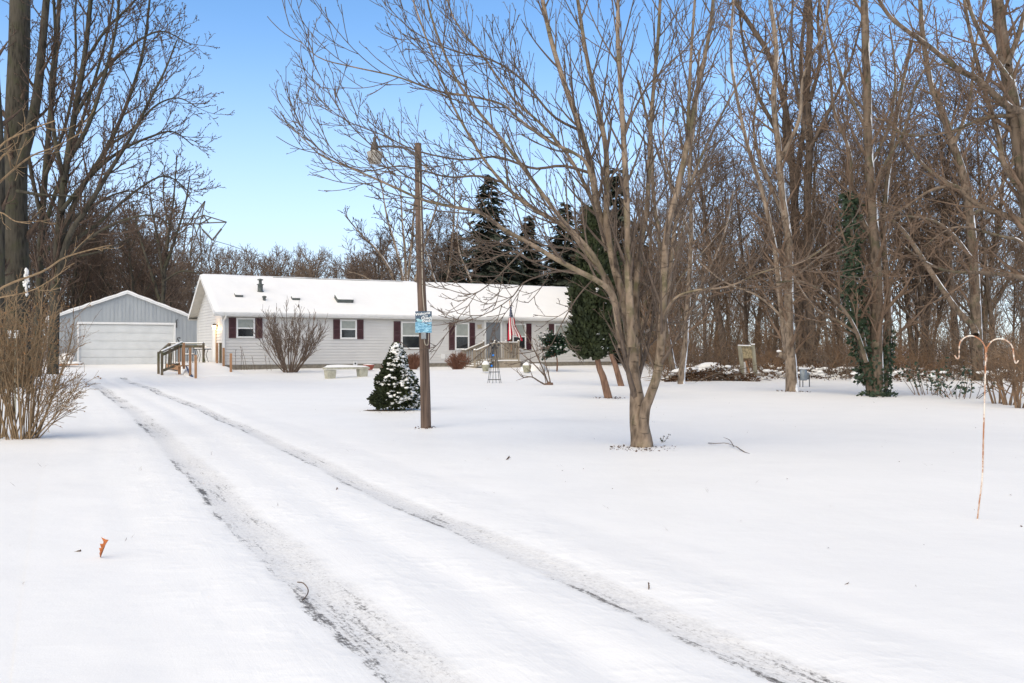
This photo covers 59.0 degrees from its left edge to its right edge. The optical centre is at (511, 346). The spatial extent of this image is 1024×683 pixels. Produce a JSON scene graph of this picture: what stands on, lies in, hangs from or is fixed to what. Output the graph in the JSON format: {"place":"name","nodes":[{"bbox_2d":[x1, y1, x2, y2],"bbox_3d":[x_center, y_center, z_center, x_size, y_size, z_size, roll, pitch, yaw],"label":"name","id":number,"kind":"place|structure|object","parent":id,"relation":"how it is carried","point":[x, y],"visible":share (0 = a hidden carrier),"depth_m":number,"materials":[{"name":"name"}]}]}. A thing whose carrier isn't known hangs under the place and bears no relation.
{"place":"outdoors","nodes":[
{"label":"outdoors","id":0,"kind":"place"},
{"bbox_2d":[120,147,224,303],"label":"garage tree","id":1,"kind":"object","parent":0,"point":[164,259],"visible":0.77,"depth_m":70.15,"materials":[{"name":"brown plant"}]},
{"bbox_2d":[334,144,482,282],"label":"roadside tree","id":2,"kind":"object","parent":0,"point":[409,263],"visible":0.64,"depth_m":72.13,"materials":[{"name":"brown plant"}]},
{"bbox_2d":[0,348,1023,682],"bbox_3d":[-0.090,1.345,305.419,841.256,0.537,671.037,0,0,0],"label":"snow ground","id":3,"kind":"structure","parent":0,"point":[822,474],"depth_m":12.22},
{"bbox_2d":[0,34,34,387],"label":"old tree","id":4,"kind":"object","parent":3,"relation":"on","point":[3,203],"visible":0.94,"depth_m":31.16,"materials":[{"name":"brown plant"}]},
{"bbox_2d":[0,267,101,439],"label":"tan shrub","id":5,"kind":"object","parent":3,"relation":"on","point":[10,383],"visible":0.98,"depth_m":14.59,"materials":[{"name":"brown plant"}]},
{"bbox_2d":[29,206,72,326],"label":"dark woodland tree","id":6,"kind":"object","parent":3,"relation":"on","point":[46,299],"visible":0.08,"depth_m":67.25,"materials":[{"name":"brown plant"}]},
{"bbox_2d":[28,183,76,328],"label":"dark woodland tree","id":7,"kind":"object","parent":3,"relation":"on","point":[32,219],"visible":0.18,"depth_m":65.73,"materials":[{"name":"brown plant"}]},
{"bbox_2d":[0,0,105,387],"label":"old tree","id":8,"kind":"object","parent":3,"relation":"on","point":[18,236],"visible":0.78,"depth_m":33.90,"materials":[{"name":"brown plant"}]},
{"bbox_2d":[0,106,122,300],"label":"tan sapling","id":9,"kind":"object","parent":3,"relation":"on","point":[6,176],"visible":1,"depth_m":11.59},
{"bbox_2d":[33,162,113,309],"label":"dark woodland tree","id":10,"kind":"object","parent":3,"relation":"on","point":[73,289],"visible":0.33,"depth_m":75.66,"materials":[{"name":"brown plant"}]},
{"bbox_2d":[44,197,113,309],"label":"dark woodland tree","id":11,"kind":"object","parent":3,"relation":"on","point":[81,268],"visible":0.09,"depth_m":81.16,"materials":[{"name":"brown plant"}]},
{"bbox_2d":[0,0,173,376],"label":"budding tree","id":12,"kind":"object","parent":3,"relation":"on","point":[38,261],"visible":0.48,"depth_m":38.06,"materials":[{"name":"brown plant"}]},
{"bbox_2d":[64,198,132,305],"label":"dark woodland tree","id":13,"kind":"object","parent":3,"relation":"on","point":[101,258],"visible":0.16,"depth_m":84.12,"materials":[{"name":"brown plant"}]},
{"bbox_2d":[71,188,128,302],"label":"dark woodland tree","id":14,"kind":"object","parent":3,"relation":"on","point":[99,244],"visible":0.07,"depth_m":87.20,"materials":[{"name":"brown plant"}]},
{"bbox_2d":[75,218,137,303],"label":"dark woodland tree","id":15,"kind":"object","parent":3,"relation":"on","point":[101,280],"visible":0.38,"depth_m":76.14,"materials":[{"name":"brown plant"}]},
{"bbox_2d":[31,249,201,367],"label":"undergrowth","id":16,"kind":"object","parent":3,"relation":"on","point":[167,303],"visible":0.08,"depth_m":59.62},
{"bbox_2d":[45,290,196,364],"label":"garage","id":17,"kind":"structure","parent":3,"relation":"on","point":[127,327],"depth_m":58.01,"materials":[{"name":"grey metal"}]},
{"bbox_2d":[79,324,173,364],"bbox_3d":[-24.707,-0.111,58.092,5.600,2.607,0.074,0,0,-28],"label":"garage door","id":18,"kind":"structure","parent":17,"relation":"in","point":[109,344],"depth_m":57.95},
{"bbox_2d":[13,0,234,373],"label":"budding tree","id":19,"kind":"object","parent":3,"relation":"on","point":[63,237],"visible":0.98,"depth_m":33.12,"materials":[{"name":"brown plant"}]},
{"bbox_2d":[97,196,173,301],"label":"dark woodland tree","id":20,"kind":"object","parent":3,"relation":"on","point":[126,267],"visible":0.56,"depth_m":71.85,"materials":[{"name":"brown plant"}]},
{"bbox_2d":[100,209,175,302],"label":"dark woodland tree","id":21,"kind":"object","parent":3,"relation":"on","point":[142,282],"visible":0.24,"depth_m":77.84,"materials":[{"name":"brown plant"}]},
{"bbox_2d":[134,242,183,308],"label":"dark woodland tree","id":22,"kind":"object","parent":3,"relation":"on","point":[150,252],"visible":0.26,"depth_m":78.01,"materials":[{"name":"brown plant"}]},
{"bbox_2d":[174,201,226,263],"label":"transmission tower","id":23,"kind":"structure","parent":3,"relation":"on","point":[207,222],"depth_m":189.90,"materials":[{"name":"grey metal"}]},
{"bbox_2d":[157,337,244,377],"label":"side deck","id":24,"kind":"structure","parent":3,"relation":"on","point":[196,369],"depth_m":43.60,"materials":[{"name":"brown wood"}]},
{"bbox_2d":[248,301,329,372],"bbox_3d":[-11.277,-0.601,45.539,4.260,3.942,4.048,0,0,29],"label":"bare shrub","id":25,"kind":"object","parent":3,"relation":"on","point":[278,344],"visible":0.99,"depth_m":45.12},
{"bbox_2d":[28,185,559,317],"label":"woods","id":26,"kind":"object","parent":3,"relation":"on","point":[309,271],"visible":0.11,"depth_m":110.85,"materials":[{"name":"brown plant"}]},
{"bbox_2d":[322,365,369,378],"bbox_3d":[-7.641,1.161,41.728,2.202,0.684,0.460,0,0,-38],"label":"garden bench","id":27,"kind":"object","parent":3,"relation":"on","point":[330,371],"visible":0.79,"depth_m":41.38,"materials":[{"name":"concrete"}]},
{"bbox_2d":[355,219,402,280],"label":"dark woodland tree","id":28,"kind":"object","parent":3,"relation":"on","point":[376,260],"visible":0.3,"depth_m":85.37,"materials":[{"name":"brown plant"}]},
{"bbox_2d":[366,341,419,409],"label":"dwarf conifer","id":29,"kind":"object","parent":3,"relation":"on","point":[396,385],"visible":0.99,"depth_m":21.04,"materials":[{"name":"green plant"}]},
{"bbox_2d":[366,137,430,427],"bbox_3d":[-2.073,-1.077,16.578,1.182,5.537,0.305,0,0,-3],"label":"lamp pole","id":30,"kind":"object","parent":3,"relation":"on","point":[425,403],"visible":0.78,"depth_m":16.58,"materials":[{"name":"brown wood"}]},
{"bbox_2d":[415,311,431,332],"bbox_3d":[-1.609,-0.452,16.494,0.313,0.391,0.023,0,0,0],"label":"welcome sign","id":31,"kind":"object","parent":30,"relation":"attached to","point":[422,318],"visible":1,"depth_m":16.49,"materials":[{"name":"metal"}]},
{"bbox_2d":[188,274,610,369],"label":"ranch house","id":32,"kind":"structure","parent":3,"relation":"on","point":[369,321],"depth_m":52.93,"materials":[{"name":"plastic"}]},
{"bbox_2d":[236,318,254,337],"bbox_3d":[-14.393,-1.019,48.883,1.003,1.087,0.075,0,0,-28],"label":"window","id":33,"kind":"structure","parent":32,"relation":"in","point":[243,330],"depth_m":48.87,"materials":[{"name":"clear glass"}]},
{"bbox_2d":[340,319,356,338],"bbox_3d":[-9.318,-0.996,51.534,0.995,1.103,0.075,0,0,-28],"label":"window","id":34,"kind":"structure","parent":32,"relation":"in","point":[348,328],"depth_m":51.55,"materials":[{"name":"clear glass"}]},
{"bbox_2d":[401,321,418,348],"bbox_3d":[-5.891,-0.675,53.324,1.389,1.616,0.075,0,0,-28],"label":"window","id":35,"kind":"structure","parent":32,"relation":"in","point":[409,338],"depth_m":53.27,"materials":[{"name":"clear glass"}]},
{"bbox_2d":[455,323,468,349],"bbox_3d":[-3.024,-0.636,54.821,0.963,1.637,0.075,0,0,-28],"label":"window","id":36,"kind":"structure","parent":32,"relation":"in","point":[461,330],"depth_m":54.82,"materials":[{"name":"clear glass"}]},
{"bbox_2d":[486,322,499,357],"bbox_3d":[-1.145,-0.412,55.775,0.994,2.184,0.100,0,0,-28],"label":"door","id":37,"kind":"structure","parent":32,"relation":"in","point":[488,332],"depth_m":55.74,"materials":[{"name":"grey paint"}]},
{"bbox_2d":[512,324,525,349],"bbox_3d":[0.455,-0.638,56.639,0.976,1.622,0.075,0,0,-28],"label":"window","id":38,"kind":"structure","parent":32,"relation":"in","point":[519,327],"depth_m":56.73,"materials":[{"name":"clear glass"}]},
{"bbox_2d":[391,209,457,281],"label":"dark woodland tree","id":39,"kind":"object","parent":3,"relation":"on","point":[439,236],"visible":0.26,"depth_m":80.31,"materials":[{"name":"brown plant"}]},
{"bbox_2d":[445,351,470,368],"bbox_3d":[-2.963,0.747,49.518,1.551,1.101,1.518,0,0,0],"label":"clipped shrub","id":40,"kind":"object","parent":3,"relation":"on","point":[456,363],"visible":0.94,"depth_m":49.24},
{"bbox_2d":[443,174,529,284],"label":"spruce tree","id":41,"kind":"object","parent":3,"relation":"on","point":[485,269],"visible":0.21,"depth_m":73.57,"materials":[{"name":"green plant"}]},
{"bbox_2d":[462,340,520,367],"bbox_3d":[-1.270,0.515,54.721,3.112,1.871,1.881,0,0,-28],"label":"front porch","id":42,"kind":"object","parent":3,"relation":"on","point":[511,359],"visible":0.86,"depth_m":54.27,"materials":[{"name":"grey wood"}]},
{"bbox_2d":[508,301,521,350],"bbox_3d":[0.190,-1.259,54.447,0.912,3.038,0.254,0,0,-30],"label":"flag","id":43,"kind":"object","parent":42,"relation":"attached to","point":[512,330],"visible":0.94,"depth_m":54.32,"materials":[{"name":"multicoloured fabric"}]},
{"bbox_2d":[508,215,551,285],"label":"spruce tree","id":44,"kind":"object","parent":3,"relation":"on","point":[527,264],"visible":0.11,"depth_m":79.56,"materials":[{"name":"green plant"}]},
{"bbox_2d":[512,319,552,384],"bbox_3d":[0.389,0.227,34.644,1.903,2.637,1.522,0,0,41],"label":"coppiced shrub","id":45,"kind":"object","parent":3,"relation":"on","point":[543,373],"visible":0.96,"depth_m":34.52,"materials":[{"name":"brown plant"}]},
{"bbox_2d":[537,328,569,370],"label":"holly tree","id":46,"kind":"object","parent":3,"relation":"on","point":[557,347],"visible":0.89,"depth_m":46.21,"materials":[{"name":"green plant"}]},
{"bbox_2d":[531,202,580,286],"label":"spruce tree","id":47,"kind":"object","parent":3,"relation":"on","point":[567,256],"visible":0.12,"depth_m":75.60,"materials":[{"name":"green plant"}]},
{"bbox_2d":[267,0,891,447],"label":"maple tree","id":48,"kind":"object","parent":3,"relation":"on","point":[627,308],"visible":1,"depth_m":13.71,"materials":[{"name":"brown plant"}]},
{"bbox_2d":[564,205,621,397],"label":"arborvitae","id":49,"kind":"object","parent":3,"relation":"on","point":[588,330],"visible":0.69,"depth_m":26.48,"materials":[{"name":"green plant"}]},
{"bbox_2d":[557,172,632,285],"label":"woodland tree","id":50,"kind":"object","parent":3,"relation":"on","point":[584,213],"visible":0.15,"depth_m":60.17,"materials":[{"name":"brown plant"}]},
{"bbox_2d":[604,229,623,385],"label":"arborvitae","id":51,"kind":"object","parent":3,"relation":"on","point":[618,376],"visible":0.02,"depth_m":34.72,"materials":[{"name":"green plant"}]},
{"bbox_2d":[602,168,657,363],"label":"spruce tree","id":52,"kind":"object","parent":3,"relation":"on","point":[618,214],"visible":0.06,"depth_m":69.58,"materials":[{"name":"green plant"}]},
{"bbox_2d":[623,154,688,365],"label":"woodland tree","id":53,"kind":"object","parent":3,"relation":"on","point":[650,256],"visible":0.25,"depth_m":52.14,"materials":[{"name":"brown plant"}]},
{"bbox_2d":[622,183,697,338],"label":"woodland tree","id":54,"kind":"object","parent":3,"relation":"on","point":[652,258],"visible":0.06,"depth_m":61.45,"materials":[{"name":"brown plant"}]},
{"bbox_2d":[625,69,719,371],"bbox_3d":[7.481,-5.673,41.732,4.657,14.827,2.758,0,0,0],"label":"woodland tree","id":55,"kind":"object","parent":3,"relation":"on","point":[669,342],"visible":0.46,"depth_m":41.81,"materials":[{"name":"brown plant"}]},
{"bbox_2d":[651,187,704,365],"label":"woodland tree","id":56,"kind":"object","parent":3,"relation":"on","point":[680,261],"visible":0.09,"depth_m":62.32,"materials":[{"name":"brown plant"}]},
{"bbox_2d":[645,34,757,383],"bbox_3d":[7.489,-5.710,36.781,6.112,14.628,2.327,0,0,-31],"label":"woodland tree","id":57,"kind":"object","parent":3,"relation":"on","point":[684,357],"visible":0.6,"depth_m":36.67,"materials":[{"name":"brown plant"}]},
{"bbox_2d":[646,66,765,364],"bbox_3d":[10.492,-7.012,50.298,6.566,17.020,6.023,0,0,37],"label":"woodland tree","id":58,"kind":"object","parent":3,"relation":"on","point":[718,318],"visible":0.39,"depth_m":49.83,"materials":[{"name":"brown plant"}]},
{"bbox_2d":[652,120,765,361],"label":"woodland tree","id":59,"kind":"object","parent":3,"relation":"on","point":[715,280],"visible":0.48,"depth_m":47.53,"materials":[{"name":"brown plant"}]},
{"bbox_2d":[642,348,784,381],"bbox_3d":[8.649,1.162,39.398,6.670,2.357,3.403,0,0,0],"label":"brush heap","id":60,"kind":"object","parent":3,"relation":"on","point":[700,371],"visible":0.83,"depth_m":39.02,"materials":[{"name":"brown plant"}]},
{"bbox_2d":[696,199,747,360],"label":"woodland tree","id":61,"kind":"object","parent":3,"relation":"on","point":[724,304],"visible":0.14,"depth_m":70.85,"materials":[{"name":"brown plant"}]},
{"bbox_2d":[693,201,756,341],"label":"woodland tree","id":62,"kind":"object","parent":3,"relation":"on","point":[728,309],"visible":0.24,"depth_m":68.53,"materials":[{"name":"brown plant"}]},
{"bbox_2d":[694,152,756,353],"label":"woodland tree","id":63,"kind":"object","parent":3,"relation":"on","point":[732,174],"visible":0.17,"depth_m":73.51,"materials":[{"name":"brown plant"}]},
{"bbox_2d":[687,102,780,362],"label":"woodland tree","id":64,"kind":"object","parent":3,"relation":"on","point":[744,308],"visible":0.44,"depth_m":52.98,"materials":[{"name":"brown plant"}]},
{"bbox_2d":[738,344,757,374],"bbox_3d":[10.378,0.754,39.692,0.915,1.778,0.272,0,0,0],"label":"wooden stand","id":65,"kind":"object","parent":3,"relation":"on","point":[746,351],"visible":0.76,"depth_m":39.70,"materials":[{"name":"grey wood"}]},
{"bbox_2d":[735,193,783,363],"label":"woodland tree","id":66,"kind":"object","parent":3,"relation":"on","point":[760,300],"visible":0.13,"depth_m":75.76,"materials":[{"name":"brown plant"}]},
{"bbox_2d":[732,175,799,353],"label":"woodland tree","id":67,"kind":"object","parent":3,"relation":"on","point":[759,252],"visible":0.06,"depth_m":79.78,"materials":[{"name":"brown plant"}]},
{"bbox_2d":[716,0,830,364],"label":"woodland tree","id":68,"kind":"object","parent":3,"relation":"on","point":[786,120],"visible":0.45,"depth_m":51.35,"materials":[{"name":"brown plant"}]},
{"bbox_2d":[652,0,910,391],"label":"woodland tree","id":69,"kind":"object","parent":3,"relation":"on","point":[787,335],"visible":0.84,"depth_m":30.25,"materials":[{"name":"brown plant"}]},
{"bbox_2d":[729,125,836,364],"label":"woodland tree","id":70,"kind":"object","parent":3,"relation":"on","point":[801,201],"visible":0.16,"depth_m":56.88,"materials":[{"name":"brown plant"}]},
{"bbox_2d":[733,136,835,303],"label":"woodland tree","id":71,"kind":"object","parent":3,"relation":"on","point":[778,239],"visible":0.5,"depth_m":46.99,"materials":[{"name":"brown plant"}]},
{"bbox_2d":[761,84,861,366],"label":"woodland tree","id":72,"kind":"object","parent":3,"relation":"on","point":[814,186],"visible":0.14,"depth_m":57.40,"materials":[{"name":"brown plant"}]},
{"bbox_2d":[788,164,843,342],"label":"woodland tree","id":73,"kind":"object","parent":3,"relation":"on","point":[825,303],"visible":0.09,"depth_m":63.18,"materials":[{"name":"brown plant"}]},
{"bbox_2d":[613,266,1023,380],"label":"undergrowth","id":74,"kind":"object","parent":3,"relation":"on","point":[826,352],"visible":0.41,"depth_m":44.60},
{"bbox_2d":[759,0,884,370],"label":"woodland tree","id":75,"kind":"object","parent":3,"relation":"on","point":[809,137],"visible":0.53,"depth_m":47.22,"materials":[{"name":"brown plant"}]},
{"bbox_2d":[773,96,881,341],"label":"woodland tree","id":76,"kind":"object","parent":3,"relation":"on","point":[841,302],"visible":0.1,"depth_m":58.12,"materials":[{"name":"brown plant"}]},
{"bbox_2d":[814,175,844,344],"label":"woodland tree","id":77,"kind":"object","parent":3,"relation":"on","point":[828,290],"visible":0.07,"depth_m":63.25,"materials":[{"name":"brown plant"}]},
{"bbox_2d":[653,211,1023,353],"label":"woods","id":78,"kind":"object","parent":3,"relation":"on","point":[935,311],"visible":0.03,"depth_m":97.42,"materials":[{"name":"brown plant"}]},
{"bbox_2d":[776,42,921,316],"bbox_3d":[17.046,-7.028,46.522,7.172,17.240,7.433,0,0,29],"label":"woodland tree","id":79,"kind":"object","parent":3,"relation":"on","point":[831,186],"visible":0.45,"depth_m":46.11,"materials":[{"name":"brown plant"}]},
{"bbox_2d":[690,357,1023,381],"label":"ground cover","id":80,"kind":"object","parent":3,"relation":"on","point":[836,371],"visible":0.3,"depth_m":40.78,"materials":[{"name":"brown plant"}]},
{"bbox_2d":[686,363,1021,381],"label":"ground snow","id":81,"kind":"structure","parent":80,"relation":"on","point":[819,371],"depth_m":40.55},
{"bbox_2d":[742,0,973,396],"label":"woodland tree","id":82,"kind":"object","parent":3,"relation":"on","point":[875,360],"visible":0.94,"depth_m":28.45,"materials":[{"name":"brown plant"}]},
{"bbox_2d":[832,149,926,325],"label":"woodland tree","id":83,"kind":"object","parent":3,"relation":"on","point":[898,233],"visible":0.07,"depth_m":49.16,"materials":[{"name":"brown plant"}]},
{"bbox_2d":[807,13,957,363],"bbox_3d":[18.953,-7.375,45.399,6.365,17.987,6.939,0,0,-35],"label":"woodland tree","id":84,"kind":"object","parent":3,"relation":"on","point":[883,130],"visible":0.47,"depth_m":44.97,"materials":[{"name":"brown plant"}]},
{"bbox_2d":[842,83,937,359],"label":"woodland tree","id":85,"kind":"object","parent":3,"relation":"on","point":[901,308],"visible":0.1,"depth_m":53.55,"materials":[{"name":"brown plant"}]},
{"bbox_2d":[856,133,956,347],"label":"woodland tree","id":86,"kind":"object","parent":3,"relation":"on","point":[912,280],"visible":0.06,"depth_m":52.80,"materials":[{"name":"brown plant"}]},
{"bbox_2d":[856,79,980,373],"bbox_3d":[20.728,-6.415,48.228,6.886,15.971,6.644,0,0,-45],"label":"woodland tree","id":87,"kind":"object","parent":3,"relation":"on","point":[919,301],"visible":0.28,"depth_m":47.81,"materials":[{"name":"brown plant"}]},
{"bbox_2d":[831,0,1023,324],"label":"woodland tree","id":88,"kind":"object","parent":3,"relation":"on","point":[1009,100],"visible":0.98,"depth_m":26.06,"materials":[{"name":"brown plant"}]},
{"bbox_2d":[850,0,1013,380],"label":"woodland tree","id":89,"kind":"object","parent":3,"relation":"on","point":[969,218],"visible":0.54,"depth_m":38.98,"materials":[{"name":"brown plant"}]},
{"bbox_2d":[891,218,979,337],"bbox_3d":[17.193,-2.950,37.073,3.601,5.239,0.942,0,0,35],"label":"leaning trunk","id":90,"kind":"object","parent":89,"relation":"on","point":[966,319],"visible":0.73,"depth_m":36.75,"materials":[{"name":"brown plant"}]},
{"bbox_2d":[890,121,974,345],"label":"woodland tree","id":91,"kind":"object","parent":3,"relation":"on","point":[939,293],"visible":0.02,"depth_m":60.43,"materials":[{"name":"brown plant"}]},
{"bbox_2d":[894,356,995,398],"bbox_3d":[13.211,0.930,27.556,2.190,1.308,3.695,0,0,0],"label":"leafy shrub","id":92,"kind":"object","parent":3,"relation":"on","point":[939,386],"visible":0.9,"depth_m":27.75,"materials":[{"name":"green plant"}]},
{"bbox_2d":[888,79,1011,374],"bbox_3d":[22.758,-6.399,47.515,5.662,16.001,6.173,0,0,-4],"label":"woodland tree","id":93,"kind":"object","parent":3,"relation":"on","point":[950,246],"visible":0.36,"depth_m":46.86,"materials":[{"name":"brown plant"}]},
{"bbox_2d":[884,40,1019,363],"bbox_3d":[23.260,-7.334,48.255,5.909,17.789,6.882,0,0,-28],"label":"woodland tree","id":94,"kind":"object","parent":3,"relation":"on","point":[929,290],"visible":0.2,"depth_m":47.94,"materials":[{"name":"brown plant"}]},
{"bbox_2d":[923,189,989,347],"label":"woodland tree","id":95,"kind":"object","parent":3,"relation":"on","point":[940,307],"visible":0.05,"depth_m":63.42,"materials":[{"name":"brown plant"}]},
{"bbox_2d":[901,52,1023,360],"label":"woodland tree","id":96,"kind":"object","parent":3,"relation":"on","point":[986,284],"visible":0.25,"depth_m":47.43,"materials":[{"name":"brown plant"}]},
{"bbox_2d":[948,204,1009,310],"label":"woodland tree","id":97,"kind":"object","parent":3,"relation":"on","point":[998,279],"visible":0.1,"depth_m":71.47,"materials":[{"name":"brown plant"}]},
{"bbox_2d":[940,159,1019,332],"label":"woodland tree","id":98,"kind":"object","parent":3,"relation":"on","point":[966,288],"visible":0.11,"depth_m":61.23,"materials":[{"name":"brown plant"}]},
{"bbox_2d":[940,55,1023,364],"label":"woodland tree","id":99,"kind":"object","parent":3,"relation":"on","point":[998,228],"visible":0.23,"depth_m":49.66,"materials":[{"name":"brown plant"}]},
{"bbox_2d":[954,335,1018,518],"bbox_3d":[4.130,0.726,7.871,0.565,1.655,0.012,0,0,0],"label":"shepherd hook","id":100,"kind":"object","parent":3,"relation":"on","point":[986,348],"visible":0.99,"depth_m":7.87,"materials":[{"name":"paint"}]},
{"bbox_2d":[958,334,1023,403],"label":"bare shrub","id":101,"kind":"object","parent":3,"relation":"on","point":[989,390],"visible":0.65,"depth_m":24.16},
{"bbox_2d":[975,313,1023,404],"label":"bare shrub","id":102,"kind":"object","parent":3,"relation":"on","point":[1003,396],"visible":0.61,"depth_m":23.64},
{"bbox_2d":[985,324,1023,407],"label":"bare shrub","id":103,"kind":"object","parent":3,"relation":"on","point":[1013,382],"visible":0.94,"depth_m":22.23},
{"bbox_2d":[992,225,1023,337],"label":"woodland tree","id":104,"kind":"object","parent":3,"relation":"on","point":[1021,285],"visible":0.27,"depth_m":78.90,"materials":[{"name":"brown plant"}]},
{"bbox_2d":[996,188,1023,329],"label":"woodland tree","id":105,"kind":"object","parent":3,"relation":"on","point":[1020,294],"visible":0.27,"depth_m":76.38,"materials":[{"name":"brown plant"}]},
{"bbox_2d":[0,0,1023,348],"label":"sky","id":106,"kind":"structure","parent":0,"point":[268,198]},
{"bbox_2d":[11,377,1023,682],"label":"driveway","id":107,"kind":"structure","parent":0,"point":[407,563],"depth_m":5.71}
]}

